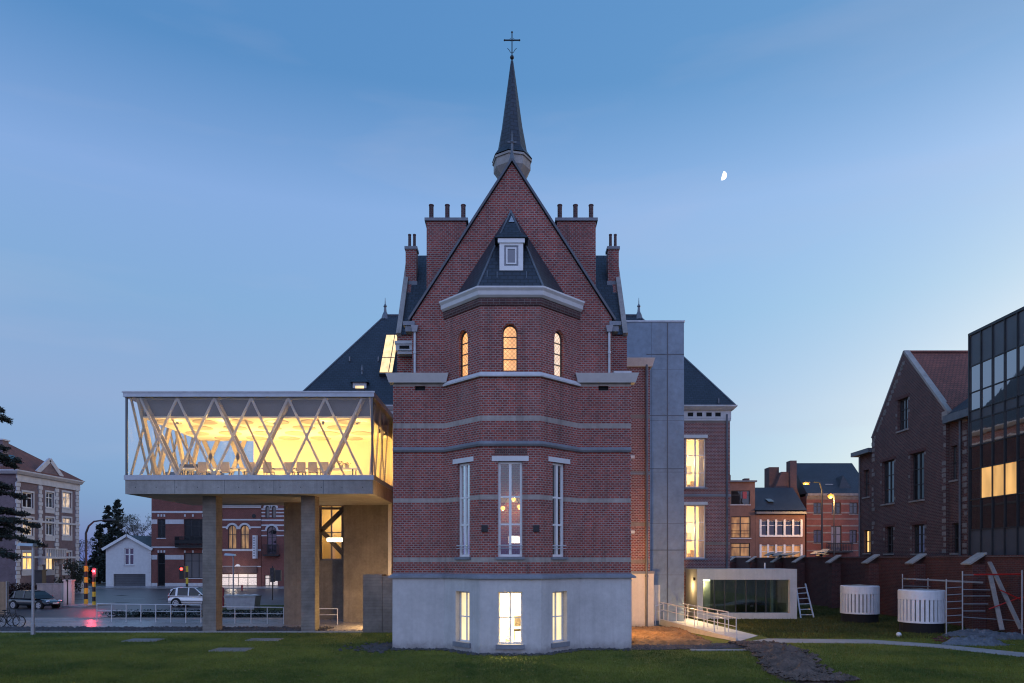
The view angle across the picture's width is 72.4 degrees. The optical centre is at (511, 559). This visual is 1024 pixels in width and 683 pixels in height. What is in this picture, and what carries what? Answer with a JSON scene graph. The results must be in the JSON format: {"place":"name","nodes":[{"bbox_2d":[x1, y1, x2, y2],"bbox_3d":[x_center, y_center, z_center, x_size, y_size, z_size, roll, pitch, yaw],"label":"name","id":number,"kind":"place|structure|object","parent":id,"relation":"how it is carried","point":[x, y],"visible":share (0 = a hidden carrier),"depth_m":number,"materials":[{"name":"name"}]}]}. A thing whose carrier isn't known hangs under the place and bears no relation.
{"place":"outdoors","nodes":[
{"label":"outdoors","id":0,"kind":"place"},
{"bbox_2d":[34,570,46,588],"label":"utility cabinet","id":1,"kind":"object","parent":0,"point":[39,576],"visible":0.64,"depth_m":68.00,"materials":[{"name":"metal"}]},
{"bbox_2d":[0,439,89,594],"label":"mansion","id":2,"kind":"structure","parent":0,"point":[50,489],"depth_m":79.19,"materials":[{"name":"brick"}]},
{"bbox_2d":[21,490,34,513],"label":"window","id":3,"kind":"structure","parent":2,"relation":"in","point":[26,505],"depth_m":76.90,"materials":[{"name":"glass"}]},
{"bbox_2d":[21,550,34,575],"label":"window","id":4,"kind":"structure","parent":2,"relation":"in","point":[26,563],"depth_m":76.58,"materials":[{"name":"yellow glass"}]},
{"bbox_2d":[45,490,54,513],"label":"window","id":5,"kind":"structure","parent":2,"relation":"in","point":[49,508],"depth_m":80.39,"materials":[{"name":"glass"}]},
{"bbox_2d":[45,516,54,540],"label":"window","id":6,"kind":"structure","parent":2,"relation":"in","point":[49,536],"depth_m":80.29,"materials":[{"name":"glass"}]},
{"bbox_2d":[62,490,71,513],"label":"window","id":7,"kind":"structure","parent":2,"relation":"in","point":[66,508],"depth_m":83.42,"materials":[{"name":"beige glass"}]},
{"bbox_2d":[62,516,71,540],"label":"window","id":8,"kind":"structure","parent":2,"relation":"in","point":[66,536],"depth_m":83.42,"materials":[{"name":"beige glass"}]},
{"bbox_2d":[79,561,105,585],"bbox_3d":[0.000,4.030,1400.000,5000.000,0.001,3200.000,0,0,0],"label":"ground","id":9,"kind":"structure","parent":0,"point":[101,584],"depth_m":125.38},
{"bbox_2d":[0,406,47,560],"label":"cedar tree","id":10,"kind":"object","parent":9,"relation":"on","point":[6,522],"visible":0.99,"depth_m":61.28,"materials":[{"name":"green plant"}]},
{"bbox_2d":[82,524,104,583],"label":"conifer tree","id":11,"kind":"object","parent":9,"relation":"on","point":[92,560],"visible":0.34,"depth_m":119.40,"materials":[{"name":"green plant"}]},
{"bbox_2d":[88,505,113,582],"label":"conifer tree","id":12,"kind":"object","parent":9,"relation":"on","point":[107,516],"visible":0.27,"depth_m":117.59,"materials":[{"name":"green plant"}]},
{"bbox_2d":[96,499,129,581],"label":"conifer tree","id":13,"kind":"object","parent":9,"relation":"on","point":[117,533],"visible":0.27,"depth_m":115.38,"materials":[{"name":"green plant"}]},
{"bbox_2d":[101,534,152,585],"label":"white garage","id":14,"kind":"structure","parent":9,"relation":"on","point":[128,560],"depth_m":104.00,"materials":[{"name":"paint"}]},
{"bbox_2d":[123,548,133,565],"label":"window","id":15,"kind":"structure","parent":14,"relation":"in","point":[129,552],"depth_m":104.16,"materials":[{"name":"white glass"}]},
{"bbox_2d":[114,574,144,585],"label":"garage door","id":16,"kind":"structure","parent":14,"relation":"in","point":[119,579],"depth_m":104.19,"materials":[{"name":"metal"}]},
{"bbox_2d":[110,513,150,535],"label":"deciduous tree","id":17,"kind":"object","parent":9,"relation":"on","point":[122,522],"visible":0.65,"depth_m":110.92,"materials":[{"name":"green plant"}]},
{"bbox_2d":[2,618,282,618],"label":"kerb","id":18,"kind":"structure","parent":9,"relation":"on","point":[144,618],"depth_m":47.15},
{"bbox_2d":[0,631,362,632],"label":"kerb","id":19,"kind":"structure","parent":9,"relation":"on","point":[184,631],"depth_m":38.55,"materials":[{"name":"grey concrete"}]},
{"bbox_2d":[222,505,260,585],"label":"brick shop","id":20,"kind":"structure","parent":9,"relation":"on","point":[241,532],"depth_m":104.00,"materials":[{"name":"brown brick"}]},
{"bbox_2d":[228,525,235,548],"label":"window","id":21,"kind":"structure","parent":20,"relation":"in","point":[232,529],"depth_m":104.19,"materials":[{"name":"yellow glass"}]},
{"bbox_2d":[222,574,256,585],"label":"window","id":22,"kind":"structure","parent":20,"relation":"in","point":[227,579],"depth_m":104.19,"materials":[{"name":"beige glass"}]},
{"bbox_2d":[241,525,248,548],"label":"window","id":23,"kind":"structure","parent":20,"relation":"in","point":[244,529],"depth_m":104.19,"materials":[{"name":"yellow glass"}]},
{"bbox_2d":[122,391,392,630],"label":"glass hall","id":24,"kind":"structure","parent":9,"relation":"on","point":[297,431],"depth_m":38.70,"materials":[{"name":"concrete"}]},
{"bbox_2d":[181,468,357,474],"bbox_3d":[-14.000,-4.880,40.400,10.400,0.760,1.000,0,0,0],"label":"long table","id":25,"kind":"object","parent":24,"relation":"on","point":[276,469],"visible":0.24,"depth_m":40.22,"materials":[{"name":"wood"}]},
{"bbox_2d":[319,507,342,556],"bbox_3d":[-11.824,-1.863,46.500,1.925,3.644,0.300,0,0,0],"label":"steel brace","id":26,"kind":"object","parent":24,"relation":"attached to","point":[328,523],"visible":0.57,"depth_m":46.35,"materials":[{"name":"black metal"}]},
{"bbox_2d":[363,574,391,632],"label":"concrete wall","id":27,"kind":"structure","parent":9,"relation":"on","point":[377,603],"depth_m":38.50,"materials":[{"name":"grey concrete"}]},
{"bbox_2d":[386,31,638,653],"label":"brick chapel","id":28,"kind":"structure","parent":9,"relation":"on","point":[511,335],"depth_m":31.19,"materials":[{"name":"brick"}]},
{"bbox_2d":[453,591,470,647],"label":"window","id":29,"kind":"structure","parent":28,"relation":"in","point":[464,596],"depth_m":30.63,"materials":[{"name":"beige"}]},
{"bbox_2d":[456,327,469,376],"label":"arched window","id":30,"kind":"structure","parent":28,"relation":"in","point":[464,341],"depth_m":30.57,"materials":[{"name":"yellow"}]},
{"bbox_2d":[453,456,473,559],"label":"window","id":31,"kind":"structure","parent":28,"relation":"in","point":[464,545],"depth_m":30.49,"materials":[{"name":"glass"}]},
{"bbox_2d":[498,320,521,370],"bbox_3d":[-0.085,-9.075,29.688,0.980,2.150,0.245,0,0,0],"label":"arched window","id":32,"kind":"structure","parent":28,"relation":"in","point":[509,336],"depth_m":29.78,"materials":[{"name":"yellow"}]},
{"bbox_2d":[496,592,524,648],"bbox_3d":[-0.076,2.550,29.640,1.220,2.420,0.420,0,0,0],"label":"window","id":33,"kind":"structure","parent":28,"relation":"in","point":[501,645],"depth_m":29.77,"materials":[{"name":"white glass"}]},
{"bbox_2d":[492,456,528,559],"bbox_3d":[-0.075,-2.205,29.660,1.560,4.370,0.300,0,0,0],"label":"window","id":34,"kind":"structure","parent":28,"relation":"in","point":[510,556],"depth_m":29.73,"materials":[{"name":"grey glass"}]},
{"bbox_2d":[548,456,569,559],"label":"window","id":35,"kind":"structure","parent":28,"relation":"in","point":[557,545],"depth_m":30.51,"materials":[{"name":"glass"}]},
{"bbox_2d":[552,327,566,376],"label":"arched window","id":36,"kind":"structure","parent":28,"relation":"in","point":[557,338],"depth_m":30.55,"materials":[{"name":"beige"}]},
{"bbox_2d":[551,591,569,647],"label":"window","id":37,"kind":"structure","parent":28,"relation":"in","point":[557,596],"depth_m":30.61,"materials":[{"name":"beige"}]},
{"bbox_2d":[627,358,654,626],"bbox_3d":[6.994,-3.775,43.310,2.688,15.950,5.380,0,0,0],"label":"brick annex","id":38,"kind":"object","parent":9,"relation":"on","point":[643,598],"visible":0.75,"depth_m":41.00,"materials":[{"name":"red brick"}]},
{"bbox_2d":[626,320,684,625],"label":"metal tower","id":39,"kind":"structure","parent":9,"relation":"on","point":[661,342],"depth_m":42.20,"materials":[{"name":"metal"}]},
{"bbox_2d":[654,585,659,620],"bbox_3d":[8.711,2.575,42.180,0.422,2.150,0.040,0,0,0],"label":"door","id":40,"kind":"structure","parent":39,"relation":"in","point":[656,587],"depth_m":42.16,"materials":[{"name":"grey metal"}]},
{"bbox_2d":[659,618,757,640],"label":"entrance ramp","id":41,"kind":"structure","parent":9,"relation":"on","point":[719,632],"depth_m":38.45,"materials":[{"name":"concrete"}]},
{"bbox_2d":[660,602,736,637],"bbox_3d":[9.975,3.297,38.300,0.060,1.566,7.948,0,0,-16],"label":"railing","id":42,"kind":"object","parent":41,"relation":"on","point":[701,618],"visible":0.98,"depth_m":37.74,"materials":[{"name":"grey metal"}]},
{"bbox_2d":[682,603,728,631],"bbox_3d":[10.950,3.282,40.300,0.060,1.396,4.921,0,0,-19],"label":"railing","id":43,"kind":"object","parent":41,"relation":"on","point":[707,614],"visible":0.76,"depth_m":39.82,"materials":[{"name":"grey metal"}]},
{"bbox_2d":[730,475,756,557],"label":"apartment building","id":44,"kind":"structure","parent":9,"relation":"on","point":[742,519],"depth_m":96.00,"materials":[{"name":"brown brick"}]},
{"bbox_2d":[730,491,750,504],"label":"window","id":45,"kind":"structure","parent":44,"relation":"in","point":[736,496],"depth_m":96.17,"materials":[{"name":"grey glass"}]},
{"bbox_2d":[730,517,750,538],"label":"window","id":46,"kind":"structure","parent":44,"relation":"in","point":[737,523],"depth_m":96.17,"materials":[{"name":"yellow"}]},
{"bbox_2d":[731,543,749,556],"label":"window","id":47,"kind":"structure","parent":44,"relation":"in","point":[737,549],"depth_m":96.17,"materials":[{"name":"yellow"}]},
{"bbox_2d":[755,488,806,557],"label":"terrace house","id":48,"kind":"structure","parent":9,"relation":"on","point":[776,532],"depth_m":96.13,"materials":[{"name":"brown brick"}]},
{"bbox_2d":[762,545,799,556],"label":"window","id":49,"kind":"structure","parent":48,"relation":"in","point":[764,547],"depth_m":96.17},
{"bbox_2d":[762,521,802,535],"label":"window","id":50,"kind":"structure","parent":48,"relation":"in","point":[764,523],"depth_m":96.17,"materials":[{"name":"white"}]},
{"bbox_2d":[802,481,822,549],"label":"street lamp","id":51,"kind":"object","parent":9,"relation":"on","point":[805,482],"visible":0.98,"depth_m":73.92,"materials":[{"name":"metal"}]},
{"bbox_2d":[730,552,1023,633],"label":"garden wall","id":52,"kind":"structure","parent":9,"relation":"on","point":[823,579],"depth_m":45.66,"materials":[{"name":"brick"}]},
{"bbox_2d":[764,549,829,556],"bbox_3d":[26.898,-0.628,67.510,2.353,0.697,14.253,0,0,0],"label":"parked cars","id":53,"kind":"object","parent":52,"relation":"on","point":[822,553],"visible":0.98,"depth_m":66.50,"materials":[{"name":"grey metal"}]},
{"bbox_2d":[851,350,967,556],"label":"gabled house","id":54,"kind":"structure","parent":9,"relation":"on","point":[913,480],"depth_m":50.49,"materials":[{"name":"brick"}]},
{"bbox_2d":[880,456,895,505],"bbox_3d":[29.100,-6.057,54.003,0.380,3.637,2.224,0,0,0],"label":"window","id":55,"kind":"structure","parent":54,"relation":"in","point":[889,465],"depth_m":54.26,"materials":[{"name":"glass"}]},
{"bbox_2d":[883,523,894,554],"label":"window","id":56,"kind":"structure","parent":54,"relation":"in","point":[890,529],"depth_m":54.08,"materials":[{"name":"glass"}]},
{"bbox_2d":[895,393,909,433],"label":"window","id":57,"kind":"structure","parent":54,"relation":"in","point":[903,403],"depth_m":52.18,"materials":[{"name":"glass"}]},
{"bbox_2d":[908,447,925,502],"bbox_3d":[29.100,-6.035,50.106,0.380,3.720,2.169,0,0,0],"label":"window","id":58,"kind":"structure","parent":54,"relation":"in","point":[918,457],"depth_m":50.27,"materials":[{"name":"glass"}]},
{"bbox_2d":[910,521,926,554],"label":"window","id":59,"kind":"structure","parent":54,"relation":"in","point":[919,529],"depth_m":50.27,"materials":[{"name":"glass"}]},
{"bbox_2d":[968,306,1023,554],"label":"glass office","id":60,"kind":"structure","parent":9,"relation":"on","point":[995,437],"depth_m":40.89,"materials":[{"name":"black glass"}]},
{"bbox_2d":[0,589,283,617],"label":"road","id":61,"kind":"structure","parent":0,"point":[146,596],"depth_m":65.88,"materials":[{"name":"grey asphalt"}]},
{"bbox_2d":[0,581,8,615],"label":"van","id":62,"kind":"object","parent":61,"relation":"on","point":[4,595],"visible":0.96,"depth_m":50.00,"materials":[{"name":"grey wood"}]},
{"bbox_2d":[4,581,36,593],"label":"hedge","id":63,"kind":"object","parent":61,"relation":"on","point":[14,586],"visible":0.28,"depth_m":65.55,"materials":[{"name":"green plant"}]},
{"bbox_2d":[9,590,63,608],"bbox_3d":[-39.512,3.268,57.997,4.219,1.566,2.120,0,0,14],"label":"parked car","id":64,"kind":"object","parent":61,"relation":"on","point":[18,598],"visible":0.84,"depth_m":57.44,"materials":[{"name":"black metal"}]},
{"bbox_2d":[36,583,62,605],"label":"garden wall","id":65,"kind":"structure","parent":61,"relation":"on","point":[55,590],"depth_m":61.50,"materials":[{"name":"concrete"}]},
{"bbox_2d":[53,558,84,592],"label":"shrub","id":66,"kind":"object","parent":61,"relation":"on","point":[74,574],"visible":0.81,"depth_m":80.43,"materials":[{"name":"green plant"}]},
{"bbox_2d":[67,579,75,604],"bbox_3d":[-38.833,2.860,61.610,0.520,2.280,0.540,0,0,0],"label":"gate post","id":67,"kind":"object","parent":61,"relation":"on","point":[71,592],"visible":0.82,"depth_m":61.40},
{"bbox_2d":[61,603,114,606],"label":"kerb","id":68,"kind":"structure","parent":61,"relation":"on","point":[73,605],"depth_m":59.54,"materials":[{"name":"grey concrete"}]},
{"label":"traffic island","id":69,"kind":"structure","parent":68,"relation":"on","visible":0},
{"bbox_2d":[84,519,115,603],"bbox_3d":[-36.512,0.167,62.000,2.762,7.667,0.340,0,0,0],"label":"street lamp","id":70,"kind":"object","parent":69,"relation":"on","point":[86,580],"visible":0.93,"depth_m":61.91,"materials":[{"name":"metal"}]},
{"bbox_2d":[92,568,96,604],"bbox_3d":[-36.127,2.346,60.540,0.340,3.309,0.360,0,0,0],"label":"traffic light","id":71,"kind":"object","parent":61,"relation":"on","point":[94,573],"visible":1,"depth_m":60.41,"materials":[{"name":"yellow paint"}]},
{"bbox_2d":[168,587,201,606],"bbox_3d":[-27.031,3.178,59.999,4.420,1.746,2.120,0,0,3],"label":"parked car","id":72,"kind":"object","parent":61,"relation":"on","point":[185,595],"visible":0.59,"depth_m":59.27,"materials":[{"name":"silver metal"}]},
{"bbox_2d":[103,615,282,617],"bbox_3d":[-18.150,3.980,49.000,20.300,0.001,3.200,0,0,0],"label":"earth bed","id":73,"kind":"object","parent":61,"relation":"on","point":[178,616],"visible":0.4,"depth_m":48.45,"materials":[{"name":"soil"}]},
{"bbox_2d":[101,609,282,617],"bbox_3d":[-18.126,3.713,49.018,20.022,0.597,3.128,0,0,0],"label":"ground cover","id":74,"kind":"object","parent":73,"relation":"on","point":[149,613],"visible":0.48,"depth_m":48.41,"materials":[{"name":"green plant"}]},
{"bbox_2d":[270,566,281,599],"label":"traffic light","id":75,"kind":"object","parent":61,"relation":"on","point":[275,575],"visible":0.96,"depth_m":69.90,"materials":[{"name":"metal"}]},
{"bbox_2d":[0,619,353,627],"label":"pavement","id":76,"kind":"structure","parent":0,"point":[74,623],"depth_m":44.67,"materials":[{"name":"grey concrete"}]},
{"bbox_2d":[97,603,199,622],"bbox_3d":[-23.351,3.462,44.950,7.377,1.276,0.060,0,0,9],"label":"railing","id":77,"kind":"object","parent":76,"relation":"on","point":[155,611],"visible":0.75,"depth_m":44.85,"materials":[{"name":"grey metal"}]},
{"bbox_2d":[88,586,283,587],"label":"pavement","id":78,"kind":"structure","parent":0,"point":[182,586],"depth_m":102.62,"materials":[{"name":"grey concrete"}]},
{"bbox_2d":[151,472,222,585],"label":"brick house","id":79,"kind":"structure","parent":0,"point":[176,535],"depth_m":104.00,"materials":[{"name":"red brick"}]},
{"bbox_2d":[158,553,164,585],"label":"window","id":80,"kind":"structure","parent":79,"relation":"in","point":[161,556],"depth_m":104.19,"materials":[{"name":"glass"}]},
{"bbox_2d":[184,519,201,539],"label":"window","id":81,"kind":"structure","parent":79,"relation":"in","point":[192,527],"depth_m":104.19,"materials":[{"name":"black glass"}]},
{"bbox_2d":[184,553,201,578],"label":"window","id":82,"kind":"structure","parent":79,"relation":"in","point":[193,561],"depth_m":104.19,"materials":[{"name":"grey glass"}]},
{"bbox_2d":[222,605,283,610],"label":"grass verge","id":83,"kind":"object","parent":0,"point":[276,609],"depth_m":57.30,"materials":[{"name":"green plant"}]},
{"bbox_2d":[223,595,261,609],"bbox_3d":[-21.760,3.440,56.625,2.560,1.120,1.450,0,0,0],"label":"planter box","id":84,"kind":"object","parent":83,"relation":"on","point":[245,602],"visible":0.93,"depth_m":55.98,"materials":[{"name":"concrete"}]},
{"bbox_2d":[261,505,283,585],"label":"brick house","id":85,"kind":"structure","parent":0,"point":[272,535],"depth_m":104.00,"materials":[{"name":"red brick"}]},
{"bbox_2d":[267,526,275,553],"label":"window","id":86,"kind":"structure","parent":85,"relation":"in","point":[271,532],"depth_m":104.19,"materials":[{"name":"grey glass"}]},
{"bbox_2d":[327,622,362,630],"bbox_3d":[-9.475,3.980,41.975,2.450,0.001,6.050,0,0,0],"label":"paving strip","id":87,"kind":"object","parent":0,"point":[356,626],"visible":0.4,"depth_m":41.27,"materials":[{"name":"beige concrete"}]},
{"bbox_2d":[338,642,631,655],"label":"gravel","id":88,"kind":"structure","parent":0,"point":[377,648],"depth_m":30.80,"materials":[{"name":"grey gravel"}]},
{"bbox_2d":[0,631,1023,682],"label":"lawn","id":89,"kind":"structure","parent":0,"point":[720,640],"depth_m":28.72,"materials":[{"name":"green plant"}]},
{"bbox_2d":[17,543,37,634],"bbox_3d":[-25.892,1.596,37.400,0.840,5.008,0.440,0,0,0],"label":"street lamp","id":90,"kind":"object","parent":89,"relation":"on","point":[32,597],"visible":0.87,"depth_m":37.35,"materials":[{"name":"metal"}]},
{"bbox_2d":[632,626,712,644],"bbox_3d":[7.550,3.868,36.450,4.100,0.364,8.700,0,0,0],"label":"soil bed","id":91,"kind":"object","parent":89,"relation":"on","point":[641,632],"visible":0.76,"depth_m":34.56,"materials":[{"name":"brown soil"}]},
{"bbox_2d":[629,643,745,649],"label":"gravel","id":92,"kind":"structure","parent":89,"relation":"on","point":[685,646],"depth_m":31.68,"materials":[{"name":"gravel"}]},
{"bbox_2d":[741,643,845,682],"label":"dirt mound","id":93,"kind":"object","parent":89,"relation":"on","point":[790,657],"visible":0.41,"depth_m":25.80,"materials":[{"name":"soil"}]},
{"bbox_2d":[727,640,860,681],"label":"earth clods","id":94,"kind":"object","parent":93,"relation":"on","point":[828,675],"visible":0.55,"depth_m":24.82,"materials":[{"name":"soil"}]},
{"bbox_2d":[942,629,1005,636],"bbox_3d":[24.393,3.814,36.800,3.800,0.432,2.000,0,0,0],"label":"gravel pile","id":95,"kind":"object","parent":89,"relation":"on","point":[968,632],"visible":0.62,"depth_m":36.41,"materials":[{"name":"grey gravel"}]},
{"bbox_2d":[941,635,1012,645],"bbox_3d":[22.092,3.799,33.300,3.500,0.462,1.600,0,0,0],"label":"gravel pile","id":96,"kind":"object","parent":89,"relation":"on","point":[975,640],"visible":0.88,"depth_m":32.90,"materials":[{"name":"grey gravel"}]},
{"bbox_2d":[983,632,1023,639],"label":"gravel pile","id":97,"kind":"object","parent":89,"relation":"on","point":[1011,636],"visible":0.73,"depth_m":35.36,"materials":[{"name":"grey gravel"}]},
{"bbox_2d":[0,0,1023,560],"label":"sky","id":98,"kind":"structure","parent":0,"point":[196,195],"materials":[{"name":"blue"}]},
{"bbox_2d":[764,461,858,556],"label":"town house","id":99,"kind":"structure","parent":0,"point":[840,481],"depth_m":100.18,"materials":[{"name":"brick"}]},
{"bbox_2d":[830,526,841,552],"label":"window","id":100,"kind":"structure","parent":99,"relation":"in","point":[837,528],"depth_m":100.17,"materials":[{"name":"glass"}]},
{"bbox_2d":[684,603,1006,638],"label":"lawn","id":101,"kind":"structure","parent":0,"point":[751,631],"depth_m":43.40,"materials":[{"name":"green plant"}]},
{"bbox_2d":[303,301,737,614],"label":"brick wing","id":102,"kind":"structure","parent":101,"relation":"on","point":[366,361],"depth_m":51.48,"materials":[{"name":"red brick"}]},
{"bbox_2d":[321,505,341,559],"bbox_3d":[-13.187,-2.004,51.179,1.603,4.007,0.082,0,0,0],"label":"window","id":103,"kind":"structure","parent":102,"relation":"in","point":[331,532],"depth_m":51.15,"materials":[{"name":"yellow glass"}]},
{"bbox_2d":[684,435,707,488],"bbox_3d":[13.387,-7.145,51.080,1.734,3.966,0.340,0,0,0],"label":"window","id":104,"kind":"structure","parent":102,"relation":"in","point":[687,437],"depth_m":51.16,"materials":[{"name":"yellow glass"}]},
{"bbox_2d":[684,502,707,559],"bbox_3d":[13.387,-2.118,51.080,1.734,4.258,0.340,0,0,0],"label":"window","id":105,"kind":"structure","parent":102,"relation":"in","point":[694,504],"depth_m":51.16,"materials":[{"name":"yellow glass"}]},
{"bbox_2d":[686,563,796,618],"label":"glass pavilion","id":106,"kind":"structure","parent":101,"relation":"on","point":[754,593],"depth_m":47.81,"materials":[{"name":"concrete"}]},
{"bbox_2d":[840,584,879,622],"bbox_3d":[22.500,2.840,45.300,2.320,2.520,2.320,0,0,0],"label":"ribbed tank","id":107,"kind":"object","parent":101,"relation":"on","point":[859,603],"visible":0.98,"depth_m":44.36,"materials":[{"name":"metal"}]},
{"bbox_2d":[898,588,945,633],"bbox_3d":[22.750,2.840,38.900,2.320,2.520,2.320,0,0,-17],"label":"ribbed tank","id":108,"kind":"object","parent":101,"relation":"on","point":[922,610],"visible":0.96,"depth_m":38.00,"materials":[{"name":"metal"}]},
{"bbox_2d":[902,570,1022,634],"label":"scaffold","id":109,"kind":"object","parent":101,"relation":"on","point":[962,581],"visible":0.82,"depth_m":36.98,"materials":[{"name":"grey metal"}]},
{"bbox_2d":[988,575,1004,629],"bbox_3d":[25.784,2.210,37.300,0.220,2.936,1.510,0,0,13],"label":"wooden prop","id":110,"kind":"object","parent":109,"relation":"attached to","point":[996,602],"visible":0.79,"depth_m":37.24,"materials":[{"name":"grey wood"}]},
{"bbox_2d":[987,562,1020,628],"bbox_3d":[26.190,1.839,37.200,0.220,3.499,2.087,0,0,-8],"label":"wooden prop","id":111,"kind":"object","parent":109,"relation":"on","point":[1006,598],"visible":0.93,"depth_m":37.10,"materials":[{"name":"grey wood"}]},
{"bbox_2d":[753,638,1023,656],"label":"path","id":112,"kind":"structure","parent":0,"point":[992,651],"depth_m":33.43,"materials":[{"name":"grey concrete"}]},
{"label":"earth bed","id":113,"kind":"structure","parent":0,"visible":0},
{"bbox_2d":[0,626,362,630],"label":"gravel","id":114,"kind":"structure","parent":113,"relation":"on","point":[148,628],"depth_m":39.83,"materials":[{"name":"stone"}]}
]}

